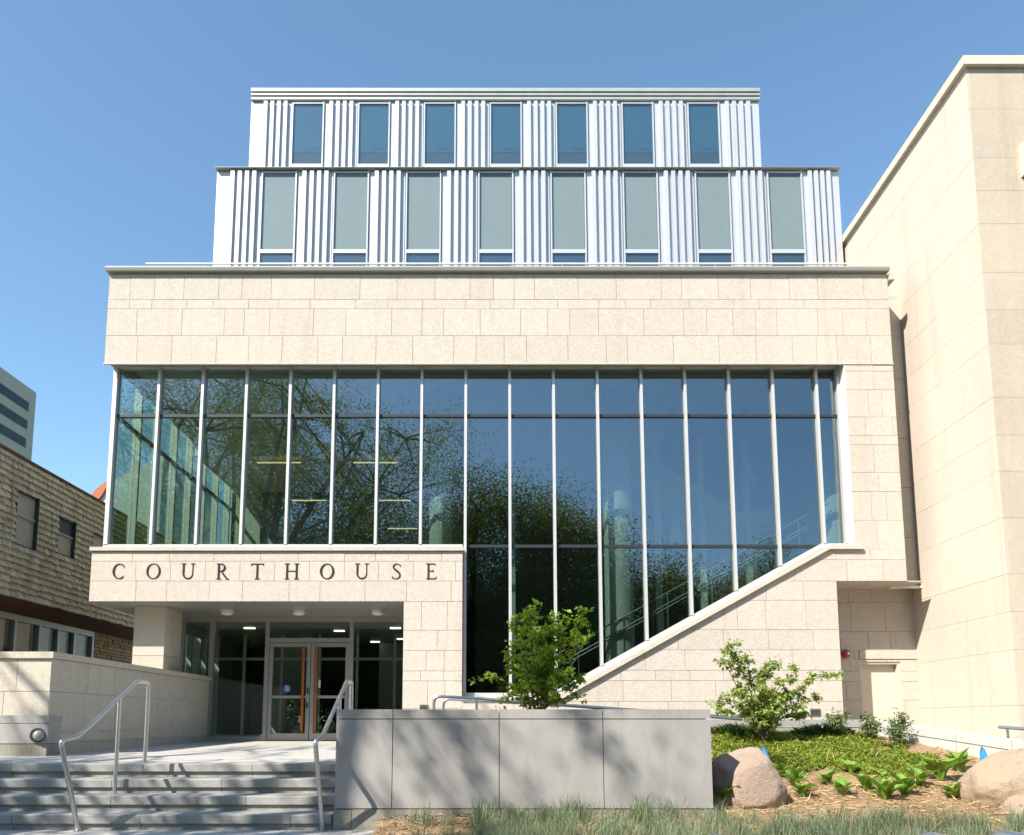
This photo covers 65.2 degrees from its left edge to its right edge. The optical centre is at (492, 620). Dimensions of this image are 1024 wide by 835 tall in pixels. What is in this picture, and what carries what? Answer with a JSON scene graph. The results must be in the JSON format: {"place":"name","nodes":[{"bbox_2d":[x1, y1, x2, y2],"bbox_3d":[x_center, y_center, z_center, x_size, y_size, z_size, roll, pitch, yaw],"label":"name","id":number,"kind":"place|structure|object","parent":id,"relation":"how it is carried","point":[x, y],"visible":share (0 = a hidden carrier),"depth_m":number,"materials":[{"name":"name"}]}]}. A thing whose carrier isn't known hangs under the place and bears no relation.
{"place":"outdoors","nodes":[
{"label":"outdoors","id":0,"kind":"place"},
{"bbox_2d":[0,443,175,663],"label":"shingle building","id":1,"kind":"structure","parent":0,"point":[51,528],"depth_m":20.37,"materials":[{"name":"brown wood"}]},
{"bbox_2d":[13,490,39,550],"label":"window","id":2,"kind":"structure","parent":1,"relation":"in","point":[28,507],"depth_m":18.92,"materials":[{"name":"grey glass"}]},
{"bbox_2d":[56,516,76,558],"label":"window","id":3,"kind":"structure","parent":1,"relation":"in","point":[67,530],"depth_m":20.68,"materials":[{"name":"grey glass"}]},
{"bbox_2d":[91,533,102,561],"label":"window","id":4,"kind":"structure","parent":1,"relation":"in","point":[98,539],"depth_m":22.31,"materials":[{"name":"grey glass"}]},
{"bbox_2d":[91,455,211,672],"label":"gabled house","id":5,"kind":"structure","parent":0,"point":[121,493],"depth_m":45.46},
{"bbox_2d":[0,830,373,834],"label":"pavement","id":6,"kind":"structure","parent":0,"point":[184,832],"depth_m":8.02,"materials":[{"name":"concrete"}]},
{"bbox_2d":[0,762,338,829],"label":"steps","id":7,"kind":"structure","parent":6,"relation":"on","point":[212,796],"depth_m":8.62,"materials":[{"name":"concrete"}]},
{"bbox_2d":[59,680,150,831],"bbox_3d":[-4.200,1.416,8.739,0.100,1.607,1.984,0,-7,0],"label":"handrail","id":8,"kind":"object","parent":7,"relation":"on","point":[90,724],"visible":1,"depth_m":8.88,"materials":[{"name":"metal"}]},
{"bbox_2d":[313,680,352,831],"bbox_3d":[-1.725,1.416,8.739,0.100,1.607,1.984,0,-7,0],"label":"handrail","id":9,"kind":"object","parent":7,"relation":"on","point":[316,751],"visible":0.76,"depth_m":8.06,"materials":[{"name":"metal"}]},
{"bbox_2d":[333,709,713,829],"bbox_3d":[0.315,1.726,9.563,3.904,1.279,2.632,0,-7,0],"label":"granite planter","id":10,"kind":"object","parent":6,"relation":"on","point":[393,762],"visible":0.82,"depth_m":8.28,"materials":[{"name":"stone"}]},
{"bbox_2d":[470,598,595,708],"bbox_3d":[0.465,0.460,9.639,1.543,1.464,0.768,0,-7,0],"label":"leafy shrub","id":11,"kind":"object","parent":10,"relation":"on","point":[539,673],"visible":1,"depth_m":9.56,"materials":[{"name":"green plant"}]},
{"bbox_2d":[920,832,944,834],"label":"bike hoop","id":12,"kind":"object","parent":6,"relation":"on","point":[928,833],"visible":1,"depth_m":2.62,"materials":[{"name":"metal"}]},
{"bbox_2d":[990,830,1023,834],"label":"bike hoop","id":13,"kind":"object","parent":6,"relation":"on","point":[1001,832],"visible":1,"depth_m":2.61,"materials":[{"name":"metal"}]},
{"bbox_2d":[0,0,1023,543],"label":"sky","id":14,"kind":"structure","parent":0,"point":[118,118],"materials":[{"name":"blue"}]},
{"bbox_2d":[403,792,1023,834],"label":"grass","id":15,"kind":"structure","parent":0,"point":[865,825],"depth_m":7.56,"materials":[{"name":"green plant"}]},
{"bbox_2d":[842,55,1023,739],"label":"stone building","id":16,"kind":"structure","parent":0,"point":[936,225],"depth_m":15.17,"materials":[{"name":"stone"}]},
{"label":"plaza","id":17,"kind":"structure","parent":0,"visible":0},
{"bbox_2d":[0,741,335,761],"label":"landing","id":18,"kind":"object","parent":17,"relation":"on","point":[253,751],"visible":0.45,"depth_m":11.98,"materials":[{"name":"concrete"}]},
{"bbox_2d":[0,715,61,755],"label":"granite bench wall","id":19,"kind":"structure","parent":18,"relation":"on","point":[15,739],"depth_m":11.20,"materials":[{"name":"concrete"}]},
{"bbox_2d":[30,728,44,742],"bbox_3d":[-6.359,1.598,11.134,0.204,0.200,0.102,0,-7,0],"label":"wall fitting","id":20,"kind":"object","parent":19,"relation":"attached to","point":[37,735],"depth_m":11.14,"materials":[{"name":"silver metal"}]},
{"bbox_2d":[0,652,211,752],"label":"wing wall","id":21,"kind":"structure","parent":18,"relation":"on","point":[77,693],"depth_m":13.15,"materials":[{"name":"beige stone"}]},
{"bbox_2d":[442,698,736,716],"bbox_3d":[1.554,1.696,12.486,4.700,0.971,0.049,0,-7,0],"label":"ramp rail","id":22,"kind":"object","parent":18,"relation":"on","point":[446,700],"visible":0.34,"depth_m":12.52,"materials":[{"name":"metal"}]},
{"bbox_2d":[89,88,923,740],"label":"courthouse","id":23,"kind":"structure","parent":17,"relation":"on","point":[505,328],"depth_m":18.46,"materials":[{"name":"beige stone"}]},
{"bbox_2d":[220,609,233,615],"bbox_3d":[-5.766,-0.166,17.358,0.300,0.115,0.300,0,-7,0],"label":"soffit light","id":24,"kind":"object","parent":23,"relation":"attached to","point":[227,612],"visible":1,"depth_m":17.25,"materials":[{"name":"silver metal"}]},
{"bbox_2d":[258,171,297,265],"bbox_3d":[-5.545,-9.261,20.518,0.915,4.891,0.074,0,-7,0],"label":"window","id":25,"kind":"structure","parent":23,"relation":"in","point":[277,232],"depth_m":20.67,"materials":[{"name":"grey glass"}]},
{"bbox_2d":[257,462,300,462],"bbox_3d":[-5.635,-4.162,21.090,1.147,0.024,0.040,0,-7,0],"label":"strip light","id":26,"kind":"object","parent":23,"relation":"attached to","point":[277,462],"visible":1,"depth_m":21.07,"materials":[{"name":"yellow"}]},
{"bbox_2d":[266,643,310,739],"bbox_3d":[-4.644,1.612,18.199,0.942,2.211,0.145,0,-7,0],"label":"entrance door","id":27,"kind":"structure","parent":23,"relation":"in","point":[270,736],"depth_m":18.18,"materials":[{"name":"metal"}]},
{"bbox_2d":[292,609,305,615],"bbox_3d":[-4.210,-0.166,17.358,0.300,0.115,0.300,0,-7,0],"label":"soffit light","id":28,"kind":"object","parent":23,"relation":"attached to","point":[298,612],"visible":1,"depth_m":17.25,"materials":[{"name":"silver metal"}]},
{"bbox_2d":[290,102,324,166],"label":"window","id":29,"kind":"structure","parent":23,"relation":"in","point":[307,131],"depth_m":22.60,"materials":[{"name":"blue glass"}]},
{"bbox_2d":[292,500,326,500],"bbox_3d":[-5.096,-3.333,22.195,0.959,0.024,0.040,0,-7,0],"label":"strip light","id":30,"kind":"object","parent":23,"relation":"attached to","point":[309,500],"visible":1,"depth_m":22.17,"materials":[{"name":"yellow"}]},
{"bbox_2d":[309,643,348,739],"bbox_3d":[-3.721,1.612,18.199,0.872,2.211,0.145,0,-7,0],"label":"entrance door","id":31,"kind":"structure","parent":23,"relation":"in","point":[314,648],"depth_m":18.20,"materials":[{"name":"metal"}]},
{"bbox_2d":[331,171,369,265],"bbox_3d":[-3.671,-9.261,20.518,0.915,4.891,0.074,0,-7,0],"label":"window","id":32,"kind":"structure","parent":23,"relation":"in","point":[351,188],"depth_m":20.67,"materials":[{"name":"grey glass"}]},
{"bbox_2d":[357,102,389,166],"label":"window","id":33,"kind":"structure","parent":23,"relation":"in","point":[373,134],"depth_m":22.60,"materials":[{"name":"blue glass"}]},
{"bbox_2d":[353,462,397,462],"bbox_3d":[-3.088,-4.162,21.090,1.181,0.024,0.040,0,-7,0],"label":"strip light","id":34,"kind":"object","parent":23,"relation":"attached to","point":[374,462],"visible":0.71,"depth_m":21.07,"materials":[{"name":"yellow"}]},
{"bbox_2d":[371,609,384,615],"bbox_3d":[-2.501,-0.166,17.358,0.300,0.115,0.300,0,-7,0],"label":"soffit light","id":35,"kind":"object","parent":23,"relation":"attached to","point":[377,612],"visible":1,"depth_m":17.25,"materials":[{"name":"silver metal"}]},
{"bbox_2d":[379,500,410,500],"bbox_3d":[-2.717,-3.333,22.195,0.888,0.024,0.040,0,-7,0],"label":"strip light","id":36,"kind":"object","parent":23,"relation":"attached to","point":[394,500],"visible":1,"depth_m":22.17,"materials":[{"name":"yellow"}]},
{"bbox_2d":[405,171,440,265],"bbox_3d":[-1.797,-9.261,20.518,0.915,4.891,0.074,0,-7,0],"label":"window","id":37,"kind":"structure","parent":23,"relation":"in","point":[423,188],"depth_m":20.67,"materials":[{"name":"grey glass"}]},
{"bbox_2d":[423,102,455,166],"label":"window","id":38,"kind":"structure","parent":23,"relation":"in","point":[439,145],"depth_m":22.60,"materials":[{"name":"blue glass"}]},
{"bbox_2d":[478,171,513,265],"bbox_3d":[0.078,-9.261,20.518,0.915,4.891,0.074,0,-7,0],"label":"window","id":39,"kind":"structure","parent":23,"relation":"in","point":[495,188],"depth_m":20.67,"materials":[{"name":"grey glass"}]},
{"bbox_2d":[490,102,521,166],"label":"window","id":40,"kind":"structure","parent":23,"relation":"in","point":[505,117],"depth_m":22.61,"materials":[{"name":"blue glass"}]},
{"bbox_2d":[550,171,586,265],"bbox_3d":[1.951,-9.261,20.518,0.915,4.891,0.074,0,-7,0],"label":"window","id":41,"kind":"structure","parent":23,"relation":"in","point":[567,188],"depth_m":20.67,"materials":[{"name":"grey glass"}]},
{"bbox_2d":[555,102,588,166],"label":"window","id":42,"kind":"structure","parent":23,"relation":"in","point":[571,117],"depth_m":22.61,"materials":[{"name":"blue glass"}]},
{"bbox_2d":[621,102,654,166],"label":"window","id":43,"kind":"structure","parent":23,"relation":"in","point":[637,118],"depth_m":22.61,"materials":[{"name":"blue glass"}]},
{"bbox_2d":[622,171,659,265],"bbox_3d":[3.826,-9.261,20.518,0.915,4.891,0.074,0,-7,0],"label":"window","id":44,"kind":"structure","parent":23,"relation":"in","point":[641,238],"depth_m":20.67,"materials":[{"name":"grey glass"}]},
{"bbox_2d":[667,409,682,541],"bbox_3d":[4.438,-3.566,19.603,0.356,3.288,0.356,0,-7,0],"label":"pendant lamp","id":45,"kind":"object","parent":23,"relation":"hanging from","point":[675,534],"visible":0.98,"depth_m":19.38,"materials":[{"name":"white paint"}]},
{"bbox_2d":[687,102,721,166],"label":"window","id":46,"kind":"structure","parent":23,"relation":"in","point":[703,118],"depth_m":22.61,"materials":[{"name":"blue glass"}]},
{"bbox_2d":[694,171,733,265],"bbox_3d":[5.699,-9.261,20.518,0.915,4.891,0.074,0,-7,0],"label":"window","id":47,"kind":"structure","parent":23,"relation":"in","point":[713,216],"depth_m":20.67,"materials":[{"name":"grey glass"}]},
{"bbox_2d":[740,409,755,484],"bbox_3d":[6.249,-4.280,19.694,0.356,1.849,0.356,0,-7,0],"label":"pendant lamp","id":48,"kind":"object","parent":23,"relation":"hanging from","point":[751,478],"visible":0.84,"depth_m":19.54,"materials":[{"name":"white paint"}]},
{"bbox_2d":[766,171,806,265],"bbox_3d":[7.573,-9.261,20.518,0.915,4.891,0.074,0,-7,0],"label":"window","id":49,"kind":"structure","parent":23,"relation":"in","point":[785,204],"depth_m":20.67,"materials":[{"name":"grey glass"}]},
{"bbox_2d":[841,650,850,657],"bbox_3d":[7.500,0.704,16.972,0.176,0.176,0.148,0,-7,0],"label":"alarm bell","id":50,"kind":"object","parent":23,"relation":"attached to","point":[845,653],"visible":1,"depth_m":16.92,"materials":[{"name":"red metal"}]},
{"bbox_2d":[860,662,902,731],"bbox_3d":[8.239,1.818,17.032,0.860,1.872,0.190,0,-7,0],"label":"service door","id":51,"kind":"structure","parent":23,"relation":"in","point":[880,681],"depth_m":17.09,"materials":[{"name":"beige paint"}]},
{"bbox_3d":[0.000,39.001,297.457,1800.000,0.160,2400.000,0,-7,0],"label":"ground","id":52,"kind":"structure","parent":0,"visible":0},
{"bbox_2d":[0,367,35,459],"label":"office tower","id":53,"kind":"structure","parent":52,"relation":"on","point":[17,405],"depth_m":150.28,"materials":[{"name":"concrete"}]},
{"bbox_2d":[0,423,11,438],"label":"window","id":54,"kind":"structure","parent":53,"relation":"in","point":[4,430],"depth_m":146.75,"materials":[{"name":"blue glass"}]},
{"bbox_2d":[0,403,12,419],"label":"window","id":55,"kind":"structure","parent":53,"relation":"in","point":[5,411],"depth_m":147.07,"materials":[{"name":"blue glass"}]},
{"bbox_2d":[0,383,14,401],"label":"window","id":56,"kind":"structure","parent":53,"relation":"in","point":[5,391],"depth_m":147.36,"materials":[{"name":"blue glass"}]},
{"bbox_2d":[11,430,25,447],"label":"window","id":57,"kind":"structure","parent":53,"relation":"in","point":[17,438],"depth_m":150.82,"materials":[{"name":"blue glass"}]},
{"bbox_2d":[13,411,27,429],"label":"window","id":58,"kind":"structure","parent":53,"relation":"in","point":[17,418],"depth_m":151.48,"materials":[{"name":"blue glass"}]},
{"bbox_2d":[14,393,28,410],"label":"window","id":59,"kind":"structure","parent":53,"relation":"in","point":[18,400],"depth_m":151.78,"materials":[{"name":"blue glass"}]},
{"bbox_2d":[370,732,1023,834],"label":"garden bed","id":60,"kind":"object","parent":52,"relation":"on","point":[917,748],"visible":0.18,"depth_m":8.63,"materials":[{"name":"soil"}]},
{"bbox_2d":[432,695,742,720],"bbox_3d":[1.372,1.575,11.594,4.505,0.988,0.049,0,-7,0],"label":"ramp rail","id":61,"kind":"object","parent":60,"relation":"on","point":[435,698],"visible":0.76,"depth_m":11.62,"materials":[{"name":"metal"}]},
{"bbox_2d":[713,786,738,800],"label":"broad leaf plant","id":62,"kind":"object","parent":60,"relation":"on","point":[724,792],"visible":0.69,"depth_m":8.58,"materials":[{"name":"green plant"}]},
{"bbox_2d":[711,722,775,734],"bbox_3d":[3.833,1.695,12.556,1.281,0.227,0.857,0,-7,0],"label":"juniper","id":63,"kind":"object","parent":60,"relation":"on","point":[733,728],"visible":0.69,"depth_m":12.42,"materials":[{"name":"green plant"}]},
{"bbox_2d":[712,747,787,808],"bbox_3d":[2.812,1.816,8.868,0.776,0.822,0.806,0,-7,0],"label":"boulder","id":64,"kind":"object","parent":60,"relation":"on","point":[752,773],"visible":0.74,"depth_m":8.55,"materials":[{"name":"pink stone"}]},
{"bbox_2d":[761,745,767,755],"bbox_3d":[3.183,1.700,9.352,0.100,0.488,0.063,0,-7,0],"label":"marker flag","id":65,"kind":"object","parent":60,"relation":"on","point":[763,749],"visible":0.38,"depth_m":9.38,"materials":[{"name":"plastic"}]},
{"bbox_2d":[705,639,843,740],"bbox_3d":[4.133,1.066,11.976,2.131,1.584,0.909,0,-7,0],"label":"open shrub","id":66,"kind":"object","parent":60,"relation":"on","point":[763,702],"visible":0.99,"depth_m":11.85,"materials":[{"name":"green plant"}]},
{"bbox_2d":[772,762,791,775],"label":"broad leaf plant","id":67,"kind":"object","parent":60,"relation":"on","point":[779,768],"visible":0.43,"depth_m":9.85,"materials":[{"name":"green plant"}]},
{"bbox_2d":[781,768,806,786],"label":"broad leaf plant","id":68,"kind":"object","parent":60,"relation":"on","point":[793,775],"visible":0.75,"depth_m":9.31,"materials":[{"name":"green plant"}]},
{"bbox_2d":[786,780,817,796],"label":"broad leaf plant","id":69,"kind":"object","parent":60,"relation":"on","point":[803,789],"visible":1,"depth_m":8.81,"materials":[{"name":"green plant"}]},
{"bbox_2d":[789,722,855,735],"bbox_3d":[5.166,1.696,12.556,1.030,0.231,0.763,3,-8,-20],"label":"juniper","id":70,"kind":"object","parent":60,"relation":"on","point":[813,729],"visible":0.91,"depth_m":12.42,"materials":[{"name":"green plant"}]},
{"bbox_2d":[711,729,943,777],"bbox_3d":[4.459,1.839,11.307,3.262,0.611,3.074,0,-7,0],"label":"ground cover","id":71,"kind":"object","parent":60,"relation":"on","point":[895,761],"visible":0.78,"depth_m":11.12,"materials":[{"name":"green plant"}]},
{"bbox_2d":[816,768,839,784],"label":"broad leaf plant","id":72,"kind":"object","parent":60,"relation":"on","point":[825,778],"visible":0.96,"depth_m":9.43,"materials":[{"name":"green plant"}]},
{"bbox_2d":[822,707,853,733],"bbox_3d":[5.404,1.588,12.498,0.394,0.499,0.435,4,-8,-30],"label":"tall weed","id":73,"kind":"object","parent":60,"relation":"on","point":[836,720],"visible":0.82,"depth_m":12.49,"materials":[{"name":"green plant"}]},
{"bbox_2d":[829,774,855,795],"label":"broad leaf plant","id":74,"kind":"object","parent":60,"relation":"on","point":[841,784],"visible":0.99,"depth_m":8.92,"materials":[{"name":"green plant"}]},
{"bbox_2d":[839,759,863,772],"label":"broad leaf plant","id":75,"kind":"object","parent":60,"relation":"on","point":[849,766],"visible":0.92,"depth_m":9.93,"materials":[{"name":"green plant"}]},
{"bbox_2d":[847,772,882,791],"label":"broad leaf plant","id":76,"kind":"object","parent":60,"relation":"on","point":[864,781],"visible":0.89,"depth_m":9.12,"materials":[{"name":"green plant"}]},
{"bbox_2d":[857,710,887,738],"bbox_3d":[5.738,1.613,12.153,0.520,0.492,0.441,0,-7,0],"label":"shrub","id":77,"kind":"object","parent":60,"relation":"on","point":[870,732],"visible":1,"depth_m":12.11,"materials":[{"name":"green plant"}]},
{"bbox_2d":[876,771,889,779],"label":"broad leaf plant","id":78,"kind":"object","parent":60,"relation":"on","point":[885,774],"visible":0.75,"depth_m":9.66,"materials":[{"name":"green plant"}]},
{"bbox_2d":[869,777,905,799],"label":"broad leaf plant","id":79,"kind":"object","parent":60,"relation":"on","point":[887,788],"visible":0.98,"depth_m":8.80,"materials":[{"name":"green plant"}]},
{"bbox_2d":[882,707,914,743],"bbox_3d":[5.979,1.578,11.781,0.472,0.605,0.360,0,-7,0],"label":"tall weed","id":80,"kind":"object","parent":60,"relation":"on","point":[898,736],"visible":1,"depth_m":11.74,"materials":[{"name":"green plant"}]},
{"bbox_2d":[889,772,921,794],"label":"broad leaf plant","id":81,"kind":"object","parent":60,"relation":"on","point":[907,782],"visible":0.86,"depth_m":9.01,"materials":[{"name":"green plant"}]},
{"bbox_2d":[900,763,938,785],"bbox_3d":[5.031,1.819,9.405,0.394,0.266,0.458,-5,-9,33],"label":"broad leaf plant","id":82,"kind":"object","parent":60,"relation":"on","point":[911,771],"visible":0.87,"depth_m":9.38,"materials":[{"name":"green plant"}]},
{"bbox_2d":[914,755,962,780],"bbox_3d":[5.409,1.795,9.695,0.499,0.309,0.445,-6,-9,38],"label":"broad leaf plant","id":83,"kind":"object","parent":60,"relation":"on","point":[943,767],"visible":0.97,"depth_m":9.66,"materials":[{"name":"green plant"}]},
{"bbox_2d":[939,782,960,797],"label":"broad leaf plant","id":84,"kind":"object","parent":60,"relation":"on","point":[951,791],"visible":0.96,"depth_m":8.85,"materials":[{"name":"green plant"}]},
{"bbox_2d":[943,747,973,771],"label":"broad leaf plant","id":85,"kind":"object","parent":60,"relation":"on","point":[960,756],"visible":0.84,"depth_m":10.05,"materials":[{"name":"green plant"}]},
{"bbox_2d":[979,745,987,759],"bbox_3d":[5.752,1.700,9.352,0.100,0.487,0.063,0,-7,0],"label":"marker flag","id":86,"kind":"object","parent":60,"relation":"on","point":[983,753],"visible":0.51,"depth_m":9.37,"materials":[{"name":"plastic"}]},
{"bbox_2d":[957,748,1023,807],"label":"boulder","id":87,"kind":"object","parent":60,"relation":"on","point":[992,779],"visible":0.75,"depth_m":8.52,"materials":[{"name":"beige stone"}]},
{"bbox_2d":[998,794,1023,815],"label":"boulder","id":88,"kind":"object","parent":60,"relation":"on","point":[1017,801],"visible":0.36,"depth_m":8.21,"materials":[{"name":"beige stone"}]},
{"bbox_2d":[710,719,1023,757],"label":"retaining wall","id":89,"kind":"structure","parent":52,"relation":"on","point":[958,741],"depth_m":11.53,"materials":[{"name":"grey concrete"}]},
{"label":"ramp","id":90,"kind":"structure","parent":0,"visible":0},
{"bbox_2d":[998,725,1023,737],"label":"ramp rail","id":91,"kind":"object","parent":90,"relation":"on","point":[1007,728],"visible":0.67,"depth_m":10.97,"materials":[{"name":"metal"}]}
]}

